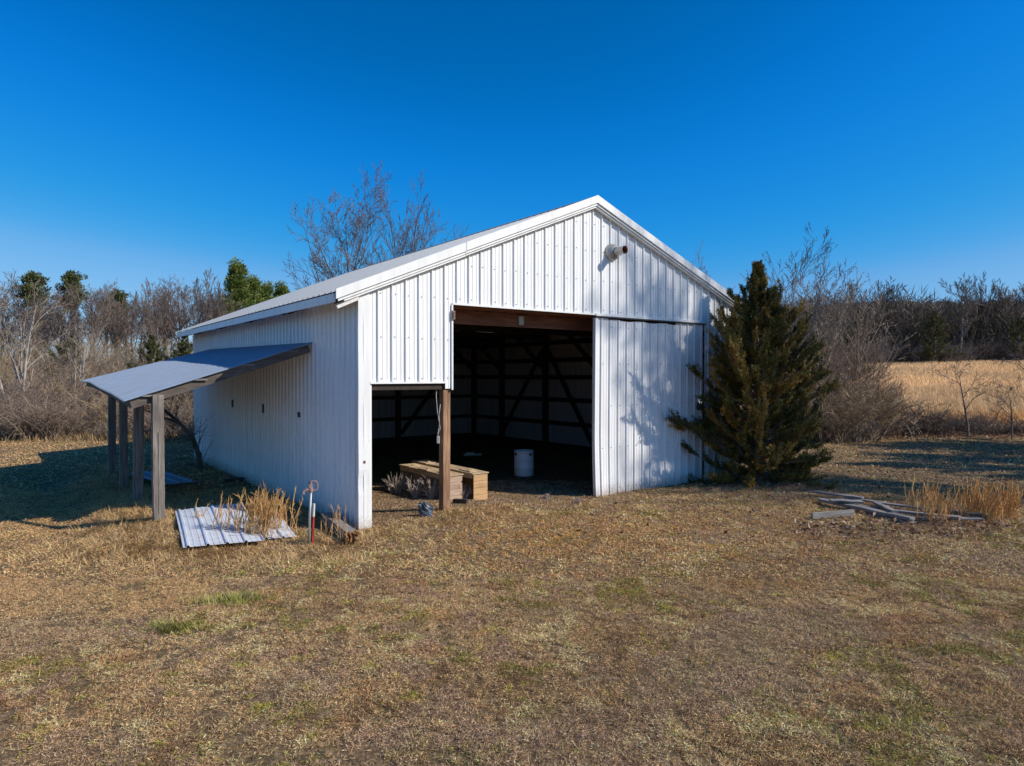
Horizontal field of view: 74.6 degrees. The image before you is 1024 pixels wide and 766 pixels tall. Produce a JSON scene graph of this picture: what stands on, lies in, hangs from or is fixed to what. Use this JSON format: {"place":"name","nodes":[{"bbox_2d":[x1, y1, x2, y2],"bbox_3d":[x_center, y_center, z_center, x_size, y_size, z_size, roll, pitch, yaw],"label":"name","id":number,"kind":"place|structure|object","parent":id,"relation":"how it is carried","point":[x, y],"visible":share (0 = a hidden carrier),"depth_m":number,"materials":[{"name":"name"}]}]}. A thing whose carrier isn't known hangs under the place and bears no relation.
{"place":"outdoors","nodes":[
{"label":"outdoors","id":0,"kind":"place"},
{"bbox_2d":[0,429,190,444],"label":"verge grass","id":1,"kind":"structure","parent":0,"point":[89,437],"depth_m":23.42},
{"bbox_2d":[0,423,1023,765],"bbox_3d":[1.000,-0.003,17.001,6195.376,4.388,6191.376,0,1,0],"label":"ground","id":2,"kind":"structure","parent":0,"point":[496,461],"depth_m":6.01,"materials":[{"name":"plant"}]},
{"bbox_2d":[0,281,20,358],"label":"bare tree","id":3,"kind":"object","parent":2,"relation":"on","point":[9,316],"visible":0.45,"depth_m":61.00,"materials":[{"name":"brown plant"}]},
{"bbox_2d":[1,293,45,355],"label":"bare tree","id":4,"kind":"object","parent":2,"relation":"on","point":[29,318],"visible":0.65,"depth_m":54.07,"materials":[{"name":"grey plant"}]},
{"bbox_2d":[13,270,51,352],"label":"pine tree","id":5,"kind":"object","parent":2,"relation":"on","point":[34,278],"visible":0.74,"depth_m":57.56,"materials":[{"name":"green plant"}]},
{"bbox_2d":[0,271,64,347],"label":"bare tree","id":6,"kind":"object","parent":2,"relation":"on","point":[18,291],"visible":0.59,"depth_m":57.35,"materials":[{"name":"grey plant"}]},
{"bbox_2d":[0,279,79,401],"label":"pale tree","id":7,"kind":"object","parent":2,"relation":"on","point":[22,374],"visible":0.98,"depth_m":26.68,"materials":[{"name":"grey plant"}]},
{"bbox_2d":[0,391,81,441],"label":"shrub","id":8,"kind":"object","parent":2,"relation":"on","point":[19,428],"visible":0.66,"depth_m":23.37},
{"bbox_2d":[0,401,87,438],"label":"shrub","id":9,"kind":"object","parent":2,"relation":"on","point":[41,419],"visible":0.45,"depth_m":23.52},
{"bbox_2d":[0,372,94,404],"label":"shrub","id":10,"kind":"object","parent":2,"relation":"on","point":[6,388],"visible":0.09,"depth_m":27.19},
{"bbox_2d":[8,406,90,439],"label":"shrub","id":11,"kind":"object","parent":2,"relation":"on","point":[60,431],"visible":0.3,"depth_m":23.71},
{"bbox_2d":[0,393,99,440],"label":"shrub","id":12,"kind":"object","parent":2,"relation":"on","point":[52,431],"visible":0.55,"depth_m":23.70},
{"bbox_2d":[26,280,80,351],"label":"bare tree","id":13,"kind":"object","parent":2,"relation":"on","point":[58,315],"visible":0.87,"depth_m":55.87,"materials":[{"name":"brown plant"}]},
{"bbox_2d":[0,388,107,440],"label":"shrub","id":14,"kind":"object","parent":2,"relation":"on","point":[23,414],"visible":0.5,"depth_m":23.51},
{"bbox_2d":[1,369,116,426],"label":"shrub","id":15,"kind":"object","parent":2,"relation":"on","point":[52,395],"visible":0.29,"depth_m":25.82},
{"bbox_2d":[37,334,94,375],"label":"cedar tree","id":16,"kind":"object","parent":2,"relation":"on","point":[58,348],"visible":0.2,"depth_m":37.84,"materials":[{"name":"green plant"}]},
{"bbox_2d":[51,270,90,334],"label":"pine tree","id":17,"kind":"object","parent":2,"relation":"on","point":[69,277],"visible":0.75,"depth_m":59.57,"materials":[{"name":"green plant"}]},
{"bbox_2d":[45,291,98,342],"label":"bare tree","id":18,"kind":"object","parent":2,"relation":"on","point":[73,330],"visible":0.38,"depth_m":59.77,"materials":[{"name":"brown plant"}]},
{"bbox_2d":[45,400,101,437],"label":"shrub","id":19,"kind":"object","parent":2,"relation":"on","point":[70,426],"visible":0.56,"depth_m":24.07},
{"bbox_2d":[51,314,108,389],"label":"pale tree","id":20,"kind":"object","parent":2,"relation":"on","point":[75,367],"visible":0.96,"depth_m":31.08,"materials":[{"name":"grey plant"}]},
{"bbox_2d":[48,400,118,436],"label":"shrub","id":21,"kind":"object","parent":2,"relation":"on","point":[85,426],"visible":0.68,"depth_m":24.53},
{"bbox_2d":[49,277,122,359],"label":"bare tree","id":22,"kind":"object","parent":2,"relation":"on","point":[91,297],"visible":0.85,"depth_m":55.70,"materials":[{"name":"brown plant"}]},
{"bbox_2d":[36,383,148,432],"bbox_3d":[-15.694,1.002,25.612,3.819,2.119,4.252,0,1,-30],"label":"shrub","id":23,"kind":"object","parent":2,"relation":"on","point":[99,410],"visible":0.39,"depth_m":25.18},
{"bbox_2d":[71,290,114,360],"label":"bare tree","id":24,"kind":"object","parent":2,"relation":"on","point":[91,319],"visible":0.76,"depth_m":55.70,"materials":[{"name":"brown plant"}]},
{"bbox_2d":[0,334,193,427],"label":"thicket twigs","id":25,"kind":"object","parent":2,"relation":"on","point":[119,353],"visible":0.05,"depth_m":43.65,"materials":[{"name":"brown twig"}]},
{"bbox_2d":[80,419,131,438],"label":"shrub","id":26,"kind":"object","parent":2,"relation":"on","point":[105,431],"visible":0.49,"depth_m":24.25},
{"bbox_2d":[86,281,129,348],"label":"bare tree","id":27,"kind":"object","parent":2,"relation":"on","point":[113,294],"visible":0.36,"depth_m":59.51,"materials":[{"name":"brown plant"}]},
{"bbox_2d":[91,294,131,359],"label":"bare tree","id":28,"kind":"object","parent":2,"relation":"on","point":[111,332],"visible":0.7,"depth_m":57.60,"materials":[{"name":"brown plant"}]},
{"bbox_2d":[102,290,132,365],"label":"pine tree","id":29,"kind":"object","parent":2,"relation":"on","point":[118,295],"visible":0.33,"depth_m":63.78,"materials":[{"name":"green plant"}]},
{"bbox_2d":[112,302,143,355],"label":"bare tree","id":30,"kind":"object","parent":2,"relation":"on","point":[127,330],"visible":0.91,"depth_m":57.96,"materials":[{"name":"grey plant"}]},
{"bbox_2d":[108,296,150,355],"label":"bare tree","id":31,"kind":"object","parent":2,"relation":"on","point":[135,313],"visible":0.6,"depth_m":60.90,"materials":[{"name":"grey plant"}]},
{"bbox_2d":[125,278,156,341],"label":"bare tree","id":32,"kind":"object","parent":2,"relation":"on","point":[144,302],"visible":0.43,"depth_m":70.70,"materials":[{"name":"brown plant"}]},
{"bbox_2d":[126,334,168,367],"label":"cedar tree","id":33,"kind":"object","parent":2,"relation":"on","point":[151,347],"visible":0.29,"depth_m":32.82,"materials":[{"name":"green plant"}]},
{"bbox_2d":[120,282,180,353],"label":"bare tree","id":34,"kind":"object","parent":2,"relation":"on","point":[154,298],"visible":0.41,"depth_m":64.31,"materials":[{"name":"brown plant"}]},
{"bbox_2d":[116,396,193,437],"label":"shrub","id":35,"kind":"object","parent":2,"relation":"on","point":[165,428],"visible":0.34,"depth_m":23.96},
{"bbox_2d":[141,283,180,352],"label":"bare tree","id":36,"kind":"object","parent":2,"relation":"on","point":[158,324],"visible":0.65,"depth_m":59.68,"materials":[{"name":"brown plant"}]},
{"bbox_2d":[131,471,195,484],"bbox_3d":[-7.107,1.904,13.658,0.620,0.052,2.200,-1,1,-45],"label":"metal sheet","id":37,"kind":"object","parent":2,"relation":"on","point":[170,478],"visible":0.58,"depth_m":13.40,"materials":[{"name":"metal"}]},
{"bbox_2d":[128,391,214,470],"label":"leaning sapling","id":38,"kind":"object","parent":2,"relation":"on","point":[197,452],"visible":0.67,"depth_m":16.28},
{"bbox_2d":[148,290,199,348],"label":"bare tree","id":39,"kind":"object","parent":2,"relation":"on","point":[170,324],"visible":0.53,"depth_m":59.62,"materials":[{"name":"brown plant"}]},
{"bbox_2d":[158,336,193,394],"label":"cedar tree","id":40,"kind":"object","parent":2,"relation":"on","point":[182,344],"visible":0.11,"depth_m":30.80,"materials":[{"name":"green plant"}]},
{"bbox_2d":[141,277,213,352],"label":"bare tree","id":41,"kind":"object","parent":2,"relation":"on","point":[192,297],"visible":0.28,"depth_m":73.64,"materials":[{"name":"brown plant"}]},
{"bbox_2d":[164,395,193,439],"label":"shrub","id":42,"kind":"object","parent":2,"relation":"on","point":[190,423],"visible":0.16,"depth_m":23.54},
{"bbox_2d":[151,276,211,353],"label":"bare tree","id":43,"kind":"object","parent":2,"relation":"on","point":[181,305],"visible":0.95,"depth_m":55.50,"materials":[{"name":"brown plant"}]},
{"bbox_2d":[82,342,311,520],"bbox_3d":[-6.563,0.735,13.274,2.742,3.088,7.229,0,1,-37],"label":"lean to","id":44,"kind":"object","parent":2,"relation":"on","point":[156,385],"visible":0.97,"depth_m":11.46,"materials":[{"name":"metal"}]},
{"bbox_2d":[191,267,235,321],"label":"bare tree","id":45,"kind":"object","parent":2,"relation":"on","point":[208,313],"visible":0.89,"depth_m":53.10,"materials":[{"name":"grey plant"}]},
{"bbox_2d":[212,490,245,530],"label":"tall grass clump","id":46,"kind":"object","parent":2,"relation":"on","point":[229,514],"visible":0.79,"depth_m":9.22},
{"bbox_2d":[219,257,255,313],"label":"pine tree","id":47,"kind":"object","parent":2,"relation":"on","point":[235,278],"visible":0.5,"depth_m":59.42,"materials":[{"name":"green plant"}]},
{"bbox_2d":[218,482,285,541],"bbox_3d":[-3.585,1.762,9.193,0.945,0.813,0.524,0,1,-17],"label":"tall grass clump","id":48,"kind":"object","parent":2,"relation":"on","point":[251,515],"visible":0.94,"depth_m":9.19,"materials":[{"name":"plant"}]},
{"bbox_2d":[244,274,266,306],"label":"pine tree","id":49,"kind":"object","parent":2,"relation":"on","point":[255,286],"visible":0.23,"depth_m":61.57,"materials":[{"name":"green plant"}]},
{"bbox_2d":[227,512,295,542],"bbox_3d":[-3.709,2.061,9.664,0.920,0.144,1.250,0,1,-30],"label":"metal sheet","id":50,"kind":"object","parent":2,"relation":"on","point":[282,529],"visible":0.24,"depth_m":9.49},
{"bbox_2d":[175,502,264,547],"bbox_3d":[-4.211,1.994,9.595,0.982,0.170,2.100,0,1,-29],"label":"metal sheet","id":51,"kind":"object","parent":50,"relation":"on","point":[186,519],"visible":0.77,"depth_m":9.29,"materials":[{"name":"metal"}]},
{"bbox_2d":[260,280,275,300],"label":"pine tree","id":52,"kind":"object","parent":2,"relation":"on","point":[268,291],"visible":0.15,"depth_m":65.63,"materials":[{"name":"green plant"}]},
{"bbox_2d":[247,485,302,534],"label":"tall grass clump","id":53,"kind":"object","parent":2,"relation":"on","point":[282,510],"visible":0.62,"depth_m":9.57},
{"bbox_2d":[272,279,290,296],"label":"pine tree","id":54,"kind":"object","parent":2,"relation":"on","point":[281,289],"visible":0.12,"depth_m":69.53,"materials":[{"name":"green plant"}]},
{"bbox_2d":[302,480,317,545],"bbox_3d":[-2.698,1.801,8.990,0.215,0.994,0.056,0,1,-24],"label":"yard hydrant","id":55,"kind":"object","parent":2,"relation":"on","point":[310,489],"visible":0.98,"depth_m":8.97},
{"bbox_2d":[320,504,347,545],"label":"tall grass clump","id":56,"kind":"object","parent":2,"relation":"on","point":[335,518],"visible":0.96,"depth_m":9.04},
{"bbox_2d":[322,512,359,543],"bbox_3d":[-2.454,2.070,9.624,0.192,0.178,1.502,0,1,-29],"label":"timber","id":57,"kind":"object","parent":2,"relation":"on","point":[352,534],"visible":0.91,"depth_m":9.41,"materials":[{"name":"brown wood"}]},
{"bbox_2d":[283,161,448,289],"bbox_3d":[-5.414,-2.994,25.041,5.456,10.420,4.672,0,1,30],"label":"bare tree","id":58,"kind":"object","parent":2,"relation":"on","point":[327,267],"visible":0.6,"depth_m":25.03,"materials":[{"name":"brown plant"}]},
{"bbox_2d":[383,471,406,493],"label":"dead weed","id":59,"kind":"object","parent":2,"relation":"on","point":[398,487],"visible":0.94,"depth_m":12.82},
{"bbox_2d":[405,475,425,497],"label":"dead weed","id":60,"kind":"object","parent":2,"relation":"on","point":[416,491],"visible":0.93,"depth_m":12.28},
{"bbox_2d":[370,169,469,263],"bbox_3d":[-3.508,-2.784,25.324,3.729,9.916,3.978,0,1,0],"label":"bare tree","id":61,"kind":"object","parent":2,"relation":"on","point":[399,249],"visible":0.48,"depth_m":24.70,"materials":[{"name":"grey plant"}]},
{"bbox_2d":[418,501,432,516],"bbox_3d":[-1.340,1.991,10.429,0.258,0.320,0.228,0,1,0],"label":"plastic scrap","id":62,"kind":"object","parent":2,"relation":"on","point":[425,508],"visible":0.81,"depth_m":10.39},
{"bbox_2d":[399,463,463,499],"bbox_3d":[-1.576,1.851,12.676,0.408,0.525,1.825,0,1,-37],"label":"nest box row","id":63,"kind":"object","parent":2,"relation":"on","point":[416,471],"visible":0.6,"depth_m":12.61,"materials":[{"name":"wood"}]},
{"bbox_2d":[412,459,488,499],"bbox_3d":[-1.265,1.843,12.995,0.408,0.545,2.285,0,1,-37],"label":"nest box row","id":64,"kind":"object","parent":2,"relation":"on","point":[475,480],"visible":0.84,"depth_m":12.24,"materials":[{"name":"brown wood"}]},
{"bbox_2d":[177,195,751,529],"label":"pole barn","id":65,"kind":"structure","parent":2,"relation":"on","point":[579,327],"depth_m":12.92,"materials":[{"name":"white"}]},
{"bbox_2d":[592,317,702,496],"bbox_3d":[2.829,0.443,13.550,3.229,3.366,0.124,0,1,-37],"label":"sliding door","id":66,"kind":"structure","parent":65,"relation":"in","point":[641,373],"depth_m":13.38,"materials":[{"name":"white metal"}]},
{"bbox_2d":[514,449,533,476],"bbox_3d":[0.271,1.824,15.355,0.469,0.575,0.467,0,1,-23],"label":"barrel","id":67,"kind":"object","parent":2,"relation":"on","point":[523,462],"visible":1,"depth_m":15.17,"materials":[{"name":"plastic"}]},
{"bbox_2d":[62,554,1023,765],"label":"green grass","id":68,"kind":"structure","parent":2,"relation":"on","point":[223,598],"depth_m":4.83,"materials":[{"name":"plant"}]},
{"bbox_2d":[665,259,843,490],"bbox_3d":[5.316,-0.115,14.203,4.373,5.041,3.234,0,1,-37],"label":"cedar tree","id":69,"kind":"object","parent":2,"relation":"on","point":[768,359],"visible":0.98,"depth_m":13.82,"materials":[{"name":"green plant"}]},
{"bbox_2d":[732,269,822,437],"bbox_3d":[9.061,-1.107,24.310,2.586,6.636,3.726,0,1,-10],"label":"bare tree","id":70,"kind":"object","parent":2,"relation":"on","point":[784,289],"visible":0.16,"depth_m":23.68,"materials":[{"name":"brown plant"}]},
{"bbox_2d":[575,426,1023,545],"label":"fallen leaves","id":71,"kind":"object","parent":2,"relation":"on","point":[948,434],"visible":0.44,"depth_m":10.38,"materials":[{"name":"brown plant"}]},
{"bbox_2d":[762,221,837,369],"bbox_3d":[9.292,-1.545,22.062,3.089,7.632,2.248,0,1,-37],"label":"bare tree","id":72,"kind":"object","parent":2,"relation":"on","point":[814,319],"visible":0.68,"depth_m":22.00,"materials":[{"name":"brown plant"}]},
{"bbox_2d":[785,249,866,442],"bbox_3d":[10.238,-1.056,22.111,2.586,6.636,3.726,1,1,40],"label":"bare tree","id":73,"kind":"object","parent":2,"relation":"on","point":[829,356],"visible":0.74,"depth_m":21.99,"materials":[{"name":"brown plant"}]},
{"bbox_2d":[778,373,886,443],"bbox_3d":[11.128,0.819,23.451,5.037,2.509,4.523,-1,1,-42],"label":"shrub","id":74,"kind":"object","parent":2,"relation":"on","point":[850,421],"visible":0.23,"depth_m":22.42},
{"bbox_2d":[811,509,853,518],"bbox_3d":[5.144,2.103,10.778,0.861,0.104,0.051,0,1,-20],"label":"board","id":75,"kind":"object","parent":2,"relation":"on","point":[827,514],"visible":0.95,"depth_m":10.75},
{"bbox_2d":[765,344,911,437],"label":"hedge twigs","id":76,"kind":"object","parent":2,"relation":"on","point":[878,385],"visible":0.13,"depth_m":24.19,"materials":[{"name":"brown plant"}]},
{"bbox_2d":[808,392,875,443],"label":"shrub","id":77,"kind":"object","parent":2,"relation":"on","point":[832,431],"visible":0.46,"depth_m":22.36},
{"bbox_2d":[810,382,889,443],"bbox_3d":[10.748,0.973,22.935,3.966,2.200,4.416,0,1,17],"label":"shrub","id":78,"kind":"object","parent":2,"relation":"on","point":[833,423],"visible":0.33,"depth_m":22.36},
{"bbox_2d":[792,266,908,394],"bbox_3d":[12.830,-1.158,25.701,2.586,6.636,3.726,0,1,-18],"label":"bare tree","id":79,"kind":"object","parent":2,"relation":"on","point":[862,333],"visible":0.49,"depth_m":25.49,"materials":[{"name":"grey plant"}]},
{"bbox_2d":[816,273,916,398],"bbox_3d":[13.056,-0.963,25.055,3.540,6.304,2.457,0,1,15],"label":"bare tree","id":80,"kind":"object","parent":2,"relation":"on","point":[864,338],"visible":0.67,"depth_m":24.97,"materials":[{"name":"brown plant"}]},
{"bbox_2d":[809,374,927,432],"bbox_3d":[11.981,0.747,24.717,4.679,2.596,5.210,0,1,-11],"label":"shrub","id":81,"kind":"object","parent":2,"relation":"on","point":[883,410],"visible":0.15,"depth_m":23.62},
{"bbox_2d":[841,334,899,391],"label":"bare tree","id":82,"kind":"object","parent":2,"relation":"on","point":[873,363],"visible":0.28,"depth_m":26.99,"materials":[{"name":"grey plant"}]},
{"bbox_2d":[827,402,919,442],"bbox_3d":[12.083,1.308,22.533,2.908,1.523,2.517,0,1,31],"label":"shrub","id":83,"kind":"object","parent":2,"relation":"on","point":[858,435],"visible":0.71,"depth_m":22.50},
{"bbox_2d":[859,333,896,392],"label":"bare tree","id":84,"kind":"object","parent":2,"relation":"on","point":[881,358],"visible":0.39,"depth_m":29.64,"materials":[{"name":"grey plant"}]},
{"bbox_2d":[826,375,938,440],"bbox_3d":[12.171,0.875,24.117,4.731,2.357,4.249,-1,1,-38],"label":"shrub","id":85,"kind":"object","parent":2,"relation":"on","point":[880,407],"visible":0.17,"depth_m":23.24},
{"bbox_2d":[745,359,1023,424],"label":"field grass","id":86,"kind":"structure","parent":2,"relation":"on","point":[936,388],"depth_m":52.83,"materials":[{"name":"plant"}]},
{"bbox_2d":[843,497,925,509],"bbox_3d":[6.414,2.074,11.629,0.118,0.037,1.330,-1,1,-36],"label":"board","id":87,"kind":"object","parent":2,"relation":"on","point":[887,503],"visible":0.84,"depth_m":11.52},
{"bbox_2d":[864,277,906,350],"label":"bare tree","id":88,"kind":"object","parent":2,"relation":"on","point":[891,299],"visible":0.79,"depth_m":116.75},
{"bbox_2d":[824,377,948,439],"bbox_3d":[12.339,0.852,24.050,4.851,2.417,4.356,0,1,-29],"label":"shrub","id":89,"kind":"object","parent":2,"relation":"on","point":[893,415],"visible":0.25,"depth_m":23.21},
{"bbox_2d":[866,512,913,523],"bbox_3d":[5.987,2.137,10.674,0.127,0.045,0.774,0,1,-21],"label":"board","id":90,"kind":"object","parent":2,"relation":"on","point":[891,518],"visible":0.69,"depth_m":10.59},
{"bbox_2d":[818,498,914,520],"bbox_3d":[5.796,2.074,11.103,0.131,0.062,1.742,-3,2,-23],"label":"board","id":91,"kind":"object","parent":90,"relation":"on","point":[873,510],"visible":0.95,"depth_m":10.97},
{"bbox_2d":[782,283,1023,362],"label":"treeline twigs","id":92,"kind":"object","parent":2,"relation":"on","point":[901,322],"visible":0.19,"depth_m":117.27,"materials":[{"name":"brown twig"},{"name":"grey brown bark"}]},
{"bbox_2d":[885,400,953,436],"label":"shrub","id":93,"kind":"object","parent":2,"relation":"on","point":[911,430],"visible":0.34,"depth_m":24.68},
{"bbox_2d":[904,475,952,513],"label":"tall grass clump","id":94,"kind":"object","parent":2,"relation":"on","point":[913,500],"visible":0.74,"depth_m":11.09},
{"bbox_2d":[916,499,949,523],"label":"tall grass clump","id":95,"kind":"object","parent":2,"relation":"on","point":[931,511],"visible":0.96,"depth_m":10.35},
{"bbox_2d":[900,403,967,433],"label":"shrub","id":96,"kind":"object","parent":2,"relation":"on","point":[935,416],"visible":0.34,"depth_m":25.28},
{"bbox_2d":[912,311,967,362],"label":"cedar tree","id":97,"kind":"object","parent":2,"relation":"on","point":[937,330],"visible":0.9,"depth_m":107.51,"materials":[{"name":"green plant"}]},
{"bbox_2d":[918,411,967,434],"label":"shrub","id":98,"kind":"object","parent":2,"relation":"on","point":[946,428],"visible":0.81,"depth_m":24.82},
{"bbox_2d":[923,484,980,516],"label":"tall grass clump","id":99,"kind":"object","parent":2,"relation":"on","point":[949,505],"visible":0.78,"depth_m":10.71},
{"bbox_2d":[939,273,986,357],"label":"bare tree","id":100,"kind":"object","parent":2,"relation":"on","point":[970,308],"visible":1,"depth_m":111.76,"materials":[{"name":"plant"}]},
{"bbox_2d":[925,355,1007,436],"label":"tree","id":101,"kind":"object","parent":2,"relation":"on","point":[965,408],"visible":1,"depth_m":24.46,"materials":[{"name":"brown plant"}]},
{"bbox_2d":[953,472,1002,516],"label":"tall grass clump","id":102,"kind":"object","parent":2,"relation":"on","point":[976,497],"visible":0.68,"depth_m":10.83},
{"bbox_2d":[953,336,1004,360],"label":"shrub","id":103,"kind":"object","parent":2,"relation":"on","point":[985,357],"visible":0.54,"depth_m":112.58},
{"bbox_2d":[959,414,1010,434],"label":"shrub","id":104,"kind":"object","parent":2,"relation":"on","point":[985,429],"visible":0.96,"depth_m":24.75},
{"bbox_2d":[973,270,1011,345],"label":"bare tree","id":105,"kind":"object","parent":2,"relation":"on","point":[982,302],"visible":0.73,"depth_m":117.28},
{"bbox_2d":[975,486,1010,520],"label":"tall grass clump","id":106,"kind":"object","parent":2,"relation":"on","point":[996,508],"visible":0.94,"depth_m":10.46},
{"bbox_2d":[982,377,1023,438],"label":"tree","id":107,"kind":"object","parent":2,"relation":"on","point":[1010,389],"visible":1,"depth_m":23.44,"materials":[{"name":"brown plant"}]},
{"bbox_2d":[989,280,1023,340],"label":"bare tree","id":108,"kind":"object","parent":2,"relation":"on","point":[1005,312],"visible":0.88,"depth_m":115.79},
{"bbox_2d":[993,478,1023,519],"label":"tall grass clump","id":109,"kind":"object","parent":2,"relation":"on","point":[1015,501],"visible":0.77,"depth_m":10.55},
{"bbox_2d":[993,316,1023,359],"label":"cedar tree","id":110,"kind":"object","parent":2,"relation":"on","point":[1016,334],"visible":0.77,"depth_m":111.81,"materials":[{"name":"green plant"}]},
{"bbox_2d":[0,0,1023,367],"label":"sky","id":111,"kind":"structure","parent":0,"point":[153,140],"materials":[{"name":"blue"}]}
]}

